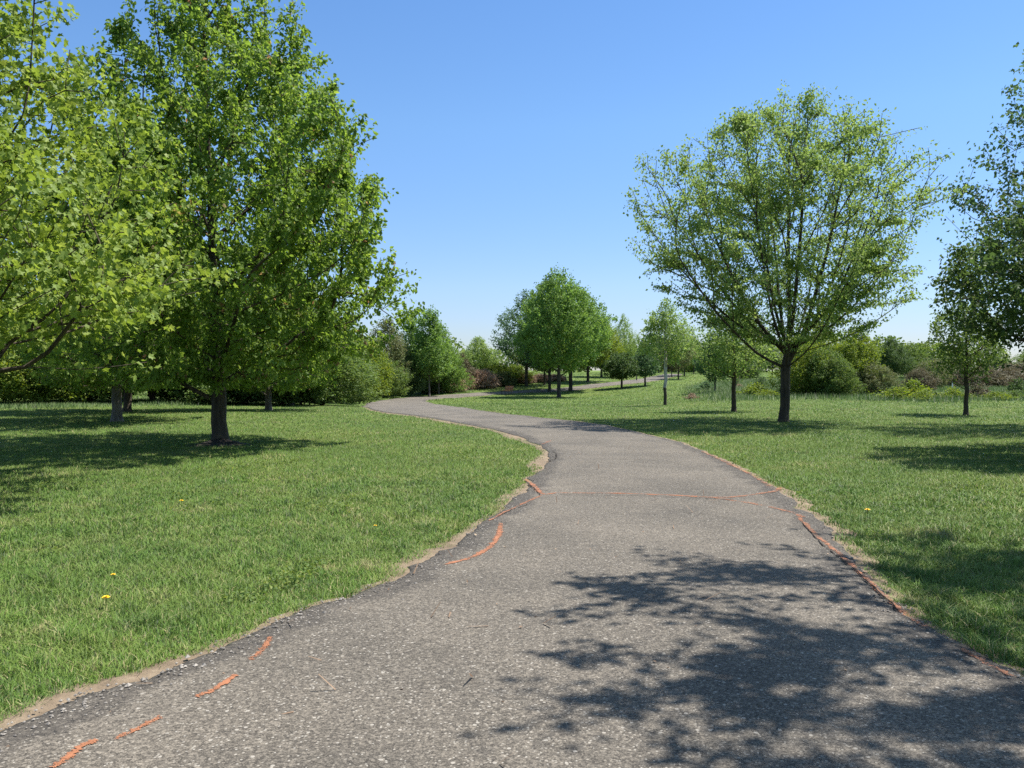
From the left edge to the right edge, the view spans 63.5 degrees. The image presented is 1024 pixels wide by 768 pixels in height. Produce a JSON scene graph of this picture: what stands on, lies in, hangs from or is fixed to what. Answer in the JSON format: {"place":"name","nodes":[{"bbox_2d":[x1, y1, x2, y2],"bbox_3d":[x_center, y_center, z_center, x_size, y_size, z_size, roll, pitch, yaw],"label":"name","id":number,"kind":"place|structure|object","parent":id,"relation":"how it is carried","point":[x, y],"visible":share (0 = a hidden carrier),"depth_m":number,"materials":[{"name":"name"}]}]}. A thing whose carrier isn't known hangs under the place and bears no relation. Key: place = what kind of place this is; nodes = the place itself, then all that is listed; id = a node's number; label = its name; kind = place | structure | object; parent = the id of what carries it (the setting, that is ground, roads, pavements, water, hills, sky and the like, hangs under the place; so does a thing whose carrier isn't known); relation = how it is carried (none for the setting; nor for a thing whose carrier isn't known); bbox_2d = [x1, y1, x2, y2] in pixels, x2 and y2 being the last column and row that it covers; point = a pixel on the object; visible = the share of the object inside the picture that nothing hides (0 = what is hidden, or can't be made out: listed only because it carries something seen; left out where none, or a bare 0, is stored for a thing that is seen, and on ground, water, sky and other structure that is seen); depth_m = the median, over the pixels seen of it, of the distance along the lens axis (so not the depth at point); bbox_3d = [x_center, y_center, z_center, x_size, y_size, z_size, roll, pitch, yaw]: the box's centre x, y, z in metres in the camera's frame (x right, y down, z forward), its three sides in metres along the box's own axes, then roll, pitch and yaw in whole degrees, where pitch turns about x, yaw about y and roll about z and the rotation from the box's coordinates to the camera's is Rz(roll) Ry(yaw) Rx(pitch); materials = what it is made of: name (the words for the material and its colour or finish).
{"place":"outdoors","nodes":[
{"label":"outdoors","id":0,"kind":"place"},
{"bbox_2d":[0,389,476,408],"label":"verge grass","id":1,"kind":"structure","parent":0,"point":[73,404],"depth_m":39.59,"materials":[{"name":"green plant"}]},
{"bbox_2d":[500,386,513,394],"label":"park bench","id":2,"kind":"object","parent":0,"point":[508,387],"visible":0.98,"depth_m":81.53,"materials":[{"name":"brown wood"}]},
{"bbox_2d":[0,372,1017,405],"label":"lawn grass","id":3,"kind":"structure","parent":0,"point":[530,402],"depth_m":71.03,"materials":[{"name":"green plant"}]},
{"bbox_2d":[0,374,1023,767],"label":"path","id":4,"kind":"structure","parent":0,"point":[736,674],"depth_m":4.42,"materials":[{"name":"grey asphalt"}]},
{"bbox_2d":[6,423,873,762],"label":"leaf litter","id":5,"kind":"object","parent":4,"relation":"on","point":[496,603],"visible":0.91,"depth_m":5.28,"materials":[{"name":"brown plant"}]},
{"bbox_2d":[0,370,1023,713],"bbox_3d":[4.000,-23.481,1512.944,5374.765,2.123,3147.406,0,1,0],"label":"ground","id":6,"kind":"structure","parent":0,"point":[516,450],"depth_m":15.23,"materials":[{"name":"green plant"}]},
{"bbox_2d":[0,322,111,402],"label":"hedge shrub","id":7,"kind":"object","parent":6,"relation":"on","point":[15,387],"visible":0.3,"depth_m":38.61,"materials":[{"name":"green plant"}]},
{"bbox_2d":[20,359,138,401],"bbox_3d":[-21.723,-1.552,41.755,6.565,5.186,7.490,1,1,32],"label":"hedge shrub","id":8,"kind":"object","parent":6,"relation":"on","point":[103,397],"visible":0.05,"depth_m":40.19,"materials":[{"name":"green plant"}]},
{"bbox_2d":[0,0,240,381],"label":"broadleaf tree","id":9,"kind":"object","parent":6,"relation":"on","point":[89,285],"visible":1,"depth_m":10.34,"materials":[{"name":"green plant"}]},
{"bbox_2d":[10,285,232,411],"bbox_3d":[-15.035,-3.055,32.267,8.866,8.440,7.558,0,1,-9],"label":"maple tree","id":10,"kind":"object","parent":6,"relation":"on","point":[127,401],"depth_m":32.37,"materials":[{"name":"green plant"}]},
{"bbox_2d":[0,121,262,421],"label":"maple tree","id":11,"kind":"object","parent":6,"relation":"on","point":[92,380],"visible":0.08,"depth_m":24.49,"materials":[{"name":"green plant"}]},
{"bbox_2d":[135,382,191,401],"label":"hedge shrub","id":12,"kind":"object","parent":6,"relation":"on","point":[151,395],"visible":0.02,"depth_m":42.86,"materials":[{"name":"green plant"}]},
{"bbox_2d":[147,374,248,402],"bbox_3d":[-16.470,-1.181,44.279,6.565,4.640,7.490,0,1,17],"label":"hedge shrub","id":13,"kind":"object","parent":6,"relation":"on","point":[181,395],"visible":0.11,"depth_m":42.44,"materials":[{"name":"green plant"}]},
{"bbox_2d":[0,0,425,439],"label":"maple tree","id":14,"kind":"object","parent":6,"relation":"on","point":[287,222],"visible":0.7,"depth_m":16.56,"materials":[{"name":"green plant"}]},
{"bbox_2d":[187,438,253,446],"bbox_3d":[-6.297,1.256,17.974,1.490,0.192,1.176,0,1,0],"label":"mulch mound","id":15,"kind":"object","parent":6,"relation":"on","point":[218,442],"visible":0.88,"depth_m":17.77,"materials":[{"name":"brown soil"}]},
{"bbox_2d":[192,367,321,404],"bbox_3d":[-14.958,-1.118,45.187,8.114,4.640,7.112,0,1,10],"label":"hedge shrub","id":16,"kind":"object","parent":6,"relation":"on","point":[242,397],"visible":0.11,"depth_m":43.44,"materials":[{"name":"green plant"}]},
{"bbox_2d":[190,244,363,409],"bbox_3d":[-10.256,-2.713,34.676,8.078,7.737,6.887,0,1,-17],"label":"maple tree","id":17,"kind":"object","parent":6,"relation":"on","point":[268,400],"visible":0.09,"depth_m":34.20,"materials":[{"name":"green plant"}]},
{"bbox_2d":[248,365,344,404],"bbox_3d":[-13.229,-1.176,46.633,6.838,4.913,7.802,0,1,2],"label":"hedge shrub","id":18,"kind":"object","parent":6,"relation":"on","point":[296,400],"visible":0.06,"depth_m":45.76,"materials":[{"name":"green plant"}]},
{"bbox_2d":[255,284,363,405],"bbox_3d":[-11.943,-2.624,45.312,7.558,7.737,8.866,0,1,24],"label":"maple tree","id":19,"kind":"object","parent":6,"relation":"on","point":[330,374],"visible":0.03,"depth_m":45.51,"materials":[{"name":"green plant"}]},
{"bbox_2d":[263,350,388,404],"bbox_3d":[-10.860,-0.598,48.901,7.490,3.930,6.565,0,1,-5],"label":"hedge shrub","id":20,"kind":"object","parent":6,"relation":"on","point":[345,395],"visible":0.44,"depth_m":48.39,"materials":[{"name":"green plant"}]},
{"bbox_2d":[330,328,381,402],"bbox_3d":[-12.594,-1.620,58.187,7.036,6.036,8.720,0,1,1],"label":"hedge shrub","id":21,"kind":"object","parent":6,"relation":"on","point":[369,362],"visible":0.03,"depth_m":57.49,"materials":[{"name":"green plant"}]},
{"bbox_2d":[362,334,397,397],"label":"bush","id":22,"kind":"object","parent":6,"relation":"on","point":[385,377],"visible":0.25,"depth_m":68.19,"materials":[{"name":"green plant"}]},
{"bbox_2d":[363,316,414,395],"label":"tree","id":23,"kind":"object","parent":6,"relation":"on","point":[397,343],"visible":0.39,"depth_m":75.85,"materials":[{"name":"green plant"}]},
{"bbox_2d":[373,354,413,396],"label":"bush","id":24,"kind":"object","parent":6,"relation":"on","point":[397,391],"visible":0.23,"depth_m":72.66,"materials":[{"name":"green plant"}]},
{"bbox_2d":[389,348,427,394],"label":"bush","id":25,"kind":"object","parent":6,"relation":"on","point":[415,388],"visible":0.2,"depth_m":77.33,"materials":[{"name":"green plant"}]},
{"bbox_2d":[395,317,421,379],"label":"tree","id":26,"kind":"object","parent":6,"relation":"on","point":[410,330],"visible":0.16,"depth_m":81.71,"materials":[{"name":"green plant"}]},
{"bbox_2d":[407,368,452,393],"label":"bush","id":27,"kind":"object","parent":6,"relation":"on","point":[432,384],"visible":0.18,"depth_m":82.17,"materials":[{"name":"green plant"}]},
{"bbox_2d":[407,304,453,395],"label":"slender tree","id":28,"kind":"object","parent":6,"relation":"on","point":[426,361],"visible":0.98,"depth_m":77.87,"materials":[{"name":"green plant"}]},
{"bbox_2d":[419,320,459,393],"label":"slender tree","id":29,"kind":"object","parent":6,"relation":"on","point":[445,331],"visible":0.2,"depth_m":81.85,"materials":[{"name":"green plant"}]},
{"bbox_2d":[427,382,454,393],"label":"brush mound","id":30,"kind":"object","parent":6,"relation":"on","point":[441,391],"visible":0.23,"depth_m":83.44,"materials":[{"name":"green plant"}]},
{"bbox_2d":[430,344,474,392],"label":"bush","id":31,"kind":"object","parent":6,"relation":"on","point":[455,379],"visible":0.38,"depth_m":83.43,"materials":[{"name":"green plant"}]},
{"bbox_2d":[451,379,466,392],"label":"brush mound","id":32,"kind":"object","parent":6,"relation":"on","point":[461,384],"visible":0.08,"depth_m":85.25,"materials":[{"name":"green plant"}]},
{"bbox_2d":[456,351,476,383],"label":"bush","id":33,"kind":"object","parent":6,"relation":"on","point":[466,364],"visible":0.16,"depth_m":89.58,"materials":[{"name":"green plant"}]},
{"bbox_2d":[462,374,480,389],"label":"brush mound","id":34,"kind":"object","parent":6,"relation":"on","point":[473,386],"visible":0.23,"depth_m":88.63,"materials":[{"name":"brown plant"}]},
{"bbox_2d":[459,336,503,370],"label":"tree","id":35,"kind":"object","parent":6,"relation":"on","point":[473,354],"visible":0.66,"depth_m":94.90,"materials":[{"name":"green plant"}]},
{"bbox_2d":[471,367,502,388],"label":"brush mound","id":36,"kind":"object","parent":6,"relation":"on","point":[486,379],"visible":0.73,"depth_m":89.61,"materials":[{"name":"brown plant"}]},
{"bbox_2d":[478,361,522,378],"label":"bush","id":37,"kind":"object","parent":6,"relation":"on","point":[503,368],"visible":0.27,"depth_m":93.74,"materials":[{"name":"green plant"}]},
{"bbox_2d":[496,371,517,386],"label":"brush mound","id":38,"kind":"object","parent":6,"relation":"on","point":[506,380],"visible":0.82,"depth_m":92.01,"materials":[{"name":"green plant"}]},
{"bbox_2d":[489,289,531,385],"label":"loose tree","id":39,"kind":"object","parent":6,"relation":"on","point":[513,314],"visible":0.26,"depth_m":92.07,"materials":[{"name":"green plant"}]},
{"bbox_2d":[0,449,1023,726],"bbox_3d":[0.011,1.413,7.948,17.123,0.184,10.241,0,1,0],"label":"lawn grass","id":40,"kind":"structure","parent":6,"relation":"on","point":[124,654],"depth_m":7.09,"materials":[{"name":"green plant"}]},
{"bbox_2d":[507,364,537,382],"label":"bush","id":41,"kind":"object","parent":6,"relation":"on","point":[520,369],"visible":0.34,"depth_m":96.34,"materials":[{"name":"green plant"}]},
{"bbox_2d":[515,374,537,382],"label":"brush mound","id":42,"kind":"object","parent":6,"relation":"on","point":[534,380],"visible":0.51,"depth_m":96.20,"materials":[{"name":"brown plant"}]},
{"bbox_2d":[516,359,557,384],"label":"loose tree","id":43,"kind":"object","parent":6,"relation":"on","point":[544,378],"visible":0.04,"depth_m":93.91,"materials":[{"name":"green plant"}]},
{"bbox_2d":[533,374,553,381],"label":"brush mound","id":44,"kind":"object","parent":6,"relation":"on","point":[539,377],"visible":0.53,"depth_m":98.18,"materials":[{"name":"brown plant"}]},
{"bbox_2d":[516,275,583,390],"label":"round tree","id":45,"kind":"object","parent":6,"relation":"on","point":[548,372],"visible":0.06,"depth_m":85.66,"materials":[{"name":"green plant"}]},
{"bbox_2d":[551,374,567,380],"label":"brush mound","id":46,"kind":"object","parent":6,"relation":"on","point":[563,377],"visible":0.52,"depth_m":99.36,"materials":[{"name":"grey plant"}]},
{"bbox_2d":[508,262,617,397],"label":"round tree","id":47,"kind":"object","parent":6,"relation":"on","point":[542,323],"visible":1,"depth_m":75.08,"materials":[{"name":"green plant"}]},
{"bbox_2d":[531,281,617,390],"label":"round tree","id":48,"kind":"object","parent":6,"relation":"on","point":[604,344],"visible":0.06,"depth_m":85.38,"materials":[{"name":"green plant"}]},
{"bbox_2d":[579,315,626,381],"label":"round tree","id":49,"kind":"object","parent":6,"relation":"on","point":[600,360],"visible":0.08,"depth_m":97.45,"materials":[{"name":"green plant"}]},
{"bbox_2d":[590,333,627,376],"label":"round tree","id":50,"kind":"object","parent":6,"relation":"on","point":[601,371],"visible":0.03,"depth_m":111.86,"materials":[{"name":"green plant"}]},
{"bbox_2d":[597,351,622,371],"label":"ball tree","id":51,"kind":"object","parent":6,"relation":"on","point":[602,366],"visible":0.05,"depth_m":107.75,"materials":[{"name":"green plant"}]},
{"bbox_2d":[599,351,641,387],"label":"ball tree","id":52,"kind":"object","parent":6,"relation":"on","point":[614,367],"visible":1,"depth_m":85.37,"materials":[{"name":"green plant"}]},
{"bbox_2d":[613,313,639,368],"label":"loose tree","id":53,"kind":"object","parent":6,"relation":"on","point":[630,348],"visible":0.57,"depth_m":119.30,"materials":[{"name":"green plant"}]},
{"bbox_2d":[631,349,660,385],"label":"ball tree","id":54,"kind":"object","parent":6,"relation":"on","point":[648,368],"visible":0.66,"depth_m":86.25,"materials":[{"name":"green plant"}]},
{"bbox_2d":[646,342,662,372],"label":"tree","id":55,"kind":"object","parent":6,"relation":"on","point":[657,353],"visible":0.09,"depth_m":134.12,"materials":[{"name":"green plant"}]},
{"bbox_2d":[634,297,703,404],"bbox_3d":[8.915,-1.900,48.191,3.915,6.412,3.540,1,1,33],"label":"young tree","id":56,"kind":"object","parent":6,"relation":"on","point":[665,334],"visible":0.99,"depth_m":47.83,"materials":[{"name":"green plant"}]},
{"bbox_2d":[661,346,680,376],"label":"tree","id":57,"kind":"object","parent":6,"relation":"on","point":[670,368],"visible":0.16,"depth_m":111.63,"materials":[{"name":"green plant"}]},
{"bbox_2d":[660,334,696,378],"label":"tree","id":58,"kind":"object","parent":6,"relation":"on","point":[682,362],"visible":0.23,"depth_m":103.48,"materials":[{"name":"green plant"}]},
{"bbox_2d":[676,332,700,375],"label":"tree","id":59,"kind":"object","parent":6,"relation":"on","point":[690,350],"visible":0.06,"depth_m":115.41,"materials":[{"name":"green plant"}]},
{"bbox_2d":[683,392,697,398],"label":"weed clump","id":60,"kind":"object","parent":6,"relation":"on","point":[692,396],"visible":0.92,"depth_m":54.54,"materials":[{"name":"brown plant"}]},
{"bbox_2d":[363,331,1023,372],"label":"distant wood","id":61,"kind":"object","parent":6,"relation":"on","point":[498,353],"visible":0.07,"depth_m":178.80,"materials":[{"name":"green plant"}]},
{"bbox_2d":[692,380,717,389],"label":"weed clump","id":62,"kind":"object","parent":6,"relation":"on","point":[707,385],"visible":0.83,"depth_m":67.67,"materials":[{"name":"green plant"}]},
{"bbox_2d":[689,329,731,390],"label":"tree","id":63,"kind":"object","parent":6,"relation":"on","point":[699,369],"visible":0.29,"depth_m":61.74,"materials":[{"name":"green plant"}]},
{"bbox_2d":[680,300,779,411],"bbox_3d":[8.630,-1.246,32.589,3.982,4.850,3.330,0,1,4],"label":"young tree","id":64,"kind":"object","parent":6,"relation":"on","point":[731,355],"visible":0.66,"depth_m":32.45,"materials":[{"name":"green plant"}]},
{"bbox_2d":[729,356,764,378],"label":"bush","id":65,"kind":"object","parent":6,"relation":"on","point":[756,374],"visible":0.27,"depth_m":102.89,"materials":[{"name":"green plant"}]},
{"bbox_2d":[736,382,776,394],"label":"weed clump","id":66,"kind":"object","parent":6,"relation":"on","point":[754,389],"visible":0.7,"depth_m":52.58,"materials":[{"name":"green plant"}]},
{"bbox_2d":[751,376,769,386],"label":"weed clump","id":67,"kind":"object","parent":6,"relation":"on","point":[761,380],"visible":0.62,"depth_m":73.20,"materials":[{"name":"green plant"}]},
{"bbox_2d":[757,335,782,374],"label":"tree","id":68,"kind":"object","parent":6,"relation":"on","point":[772,365],"visible":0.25,"depth_m":109.34,"materials":[{"name":"green plant"}]},
{"bbox_2d":[753,389,790,395],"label":"weed clump","id":69,"kind":"object","parent":6,"relation":"on","point":[767,391],"visible":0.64,"depth_m":50.32,"materials":[{"name":"green plant"}]},
{"bbox_2d":[767,341,834,394],"bbox_3d":[18.471,-1.176,51.815,4.494,3.930,3.939,1,1,31],"label":"bush","id":70,"kind":"object","parent":6,"relation":"on","point":[800,363],"visible":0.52,"depth_m":51.24,"materials":[{"name":"green plant"}]},
{"bbox_2d":[621,79,987,421],"bbox_3d":[8.367,-3.831,25.361,10.314,10.141,9.040,0,1,0],"label":"vase tree","id":71,"kind":"object","parent":6,"relation":"on","point":[861,255],"visible":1,"depth_m":24.14,"materials":[{"name":"green plant"}]},
{"bbox_2d":[794,345,852,394],"bbox_3d":[19.523,-0.836,51.067,3.870,3.275,3.392,-1,1,-43],"label":"bush","id":72,"kind":"object","parent":6,"relation":"on","point":[815,380],"visible":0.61,"depth_m":50.45,"materials":[{"name":"green plant"}]},
{"bbox_2d":[791,328,858,373],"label":"tree","id":73,"kind":"object","parent":6,"relation":"on","point":[823,343],"visible":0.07,"depth_m":56.98,"materials":[{"name":"green plant"}]},
{"bbox_2d":[818,356,867,394],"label":"bush","id":74,"kind":"object","parent":6,"relation":"on","point":[853,382],"visible":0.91,"depth_m":49.55,"materials":[{"name":"green plant"}]},
{"bbox_2d":[831,325,889,392],"bbox_3d":[22.465,-1.551,53.864,4.059,4.678,5.031,0,1,24],"label":"tree","id":75,"kind":"object","parent":6,"relation":"on","point":[868,355],"visible":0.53,"depth_m":53.16,"materials":[{"name":"green plant"}]},
{"bbox_2d":[852,360,904,394],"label":"bush","id":76,"kind":"object","parent":6,"relation":"on","point":[876,383],"visible":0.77,"depth_m":51.43,"materials":[{"name":"green plant"}]},
{"bbox_2d":[874,337,917,374],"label":"tree","id":77,"kind":"object","parent":6,"relation":"on","point":[893,358],"visible":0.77,"depth_m":104.00,"materials":[{"name":"green plant"}]},
{"bbox_2d":[868,385,925,398],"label":"weed clump","id":78,"kind":"object","parent":6,"relation":"on","point":[890,393],"visible":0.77,"depth_m":44.89,"materials":[{"name":"green plant"}]},
{"bbox_2d":[882,341,929,376],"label":"bush","id":79,"kind":"object","parent":6,"relation":"on","point":[915,352],"visible":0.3,"depth_m":108.80,"materials":[{"name":"green plant"}]},
{"bbox_2d":[878,377,935,395],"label":"weed clump","id":80,"kind":"object","parent":6,"relation":"on","point":[912,385],"visible":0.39,"depth_m":45.84,"materials":[{"name":"green plant"}]},
{"bbox_2d":[897,366,942,389],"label":"bush","id":81,"kind":"object","parent":6,"relation":"on","point":[920,374],"visible":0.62,"depth_m":59.60,"materials":[{"name":"brown plant"}]},
{"bbox_2d":[908,389,933,400],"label":"weed clump","id":82,"kind":"object","parent":6,"relation":"on","point":[922,393],"visible":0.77,"depth_m":43.33,"materials":[{"name":"green plant"}]},
{"bbox_2d":[913,357,951,388],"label":"bush","id":83,"kind":"object","parent":6,"relation":"on","point":[923,364],"visible":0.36,"depth_m":69.50,"materials":[{"name":"green plant"}]},
{"bbox_2d":[926,356,962,376],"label":"bush","id":84,"kind":"object","parent":6,"relation":"on","point":[946,366],"visible":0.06,"depth_m":89.25,"materials":[{"name":"green plant"}]},
{"bbox_2d":[938,386,978,398],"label":"weed clump","id":85,"kind":"object","parent":6,"relation":"on","point":[954,391],"visible":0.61,"depth_m":44.86,"materials":[{"name":"green plant"}]},
{"bbox_2d":[914,297,1011,414],"bbox_3d":[16.344,-1.214,29.435,2.896,4.850,3.463,0,1,2],"label":"young tree","id":86,"kind":"object","parent":6,"relation":"on","point":[966,359],"visible":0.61,"depth_m":29.44,"materials":[{"name":"green plant"}]},
{"bbox_2d":[924,175,1023,373],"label":"dense tree","id":87,"kind":"object","parent":6,"relation":"on","point":[994,262],"visible":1,"depth_m":15.65,"materials":[{"name":"green plant"}]},
{"bbox_2d":[964,381,990,396],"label":"weed clump","id":88,"kind":"object","parent":6,"relation":"on","point":[977,390],"visible":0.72,"depth_m":46.60,"materials":[{"name":"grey plant"}]},
{"bbox_2d":[936,42,1023,299],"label":"tall tree","id":89,"kind":"object","parent":6,"relation":"on","point":[981,203],"visible":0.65,"depth_m":24.00,"materials":[{"name":"green plant"}]},
{"bbox_2d":[943,366,1022,386],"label":"bush","id":90,"kind":"object","parent":6,"relation":"on","point":[998,378],"visible":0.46,"depth_m":73.58,"materials":[{"name":"brown plant"}]},
{"bbox_2d":[972,391,1018,399],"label":"weed clump","id":91,"kind":"object","parent":6,"relation":"on","point":[993,394],"visible":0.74,"depth_m":44.45,"materials":[{"name":"green plant"}]},
{"bbox_2d":[976,363,1023,383],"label":"bush","id":92,"kind":"object","parent":6,"relation":"on","point":[1009,371],"visible":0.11,"depth_m":76.36,"materials":[{"name":"brown plant"}]},
{"bbox_2d":[999,389,1023,398],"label":"weed clump","id":93,"kind":"object","parent":6,"relation":"on","point":[1013,393],"visible":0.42,"depth_m":45.66,"materials":[{"name":"green plant"}]},
{"bbox_2d":[1002,377,1023,392],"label":"bush","id":94,"kind":"object","parent":6,"relation":"on","point":[1018,384],"visible":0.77,"depth_m":54.05,"materials":[{"name":"green plant"}]},
{"bbox_2d":[1004,360,1023,372],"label":"bush","id":95,"kind":"object","parent":6,"relation":"on","point":[1020,365],"visible":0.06,"depth_m":80.06,"materials":[{"name":"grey plant"}]},
{"bbox_2d":[1010,351,1023,364],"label":"tree","id":96,"kind":"object","parent":6,"relation":"on","point":[1021,356],"visible":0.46,"depth_m":97.75,"materials":[{"name":"green plant"}]},
{"bbox_2d":[0,374,1023,730],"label":"bare soil","id":97,"kind":"structure","parent":0,"point":[46,704],"depth_m":5.47,"materials":[{"name":"brown soil"}]},
{"bbox_2d":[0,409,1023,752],"bbox_3d":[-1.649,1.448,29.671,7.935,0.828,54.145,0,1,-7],"label":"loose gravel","id":98,"kind":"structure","parent":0,"point":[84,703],"depth_m":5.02,"materials":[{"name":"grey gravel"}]},
{"bbox_2d":[0,0,1023,370],"label":"sky","id":99,"kind":"structure","parent":0,"point":[511,133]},
{"bbox_2d":[681,376,1023,403],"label":"meadow grass","id":100,"kind":"structure","parent":0,"point":[721,387],"depth_m":48.96,"materials":[{"name":"green plant"}]},
{"bbox_2d":[981,354,1021,364],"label":"bush","id":101,"kind":"object","parent":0,"point":[999,358],"visible":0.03,"depth_m":94.01,"materials":[{"name":"green plant"}]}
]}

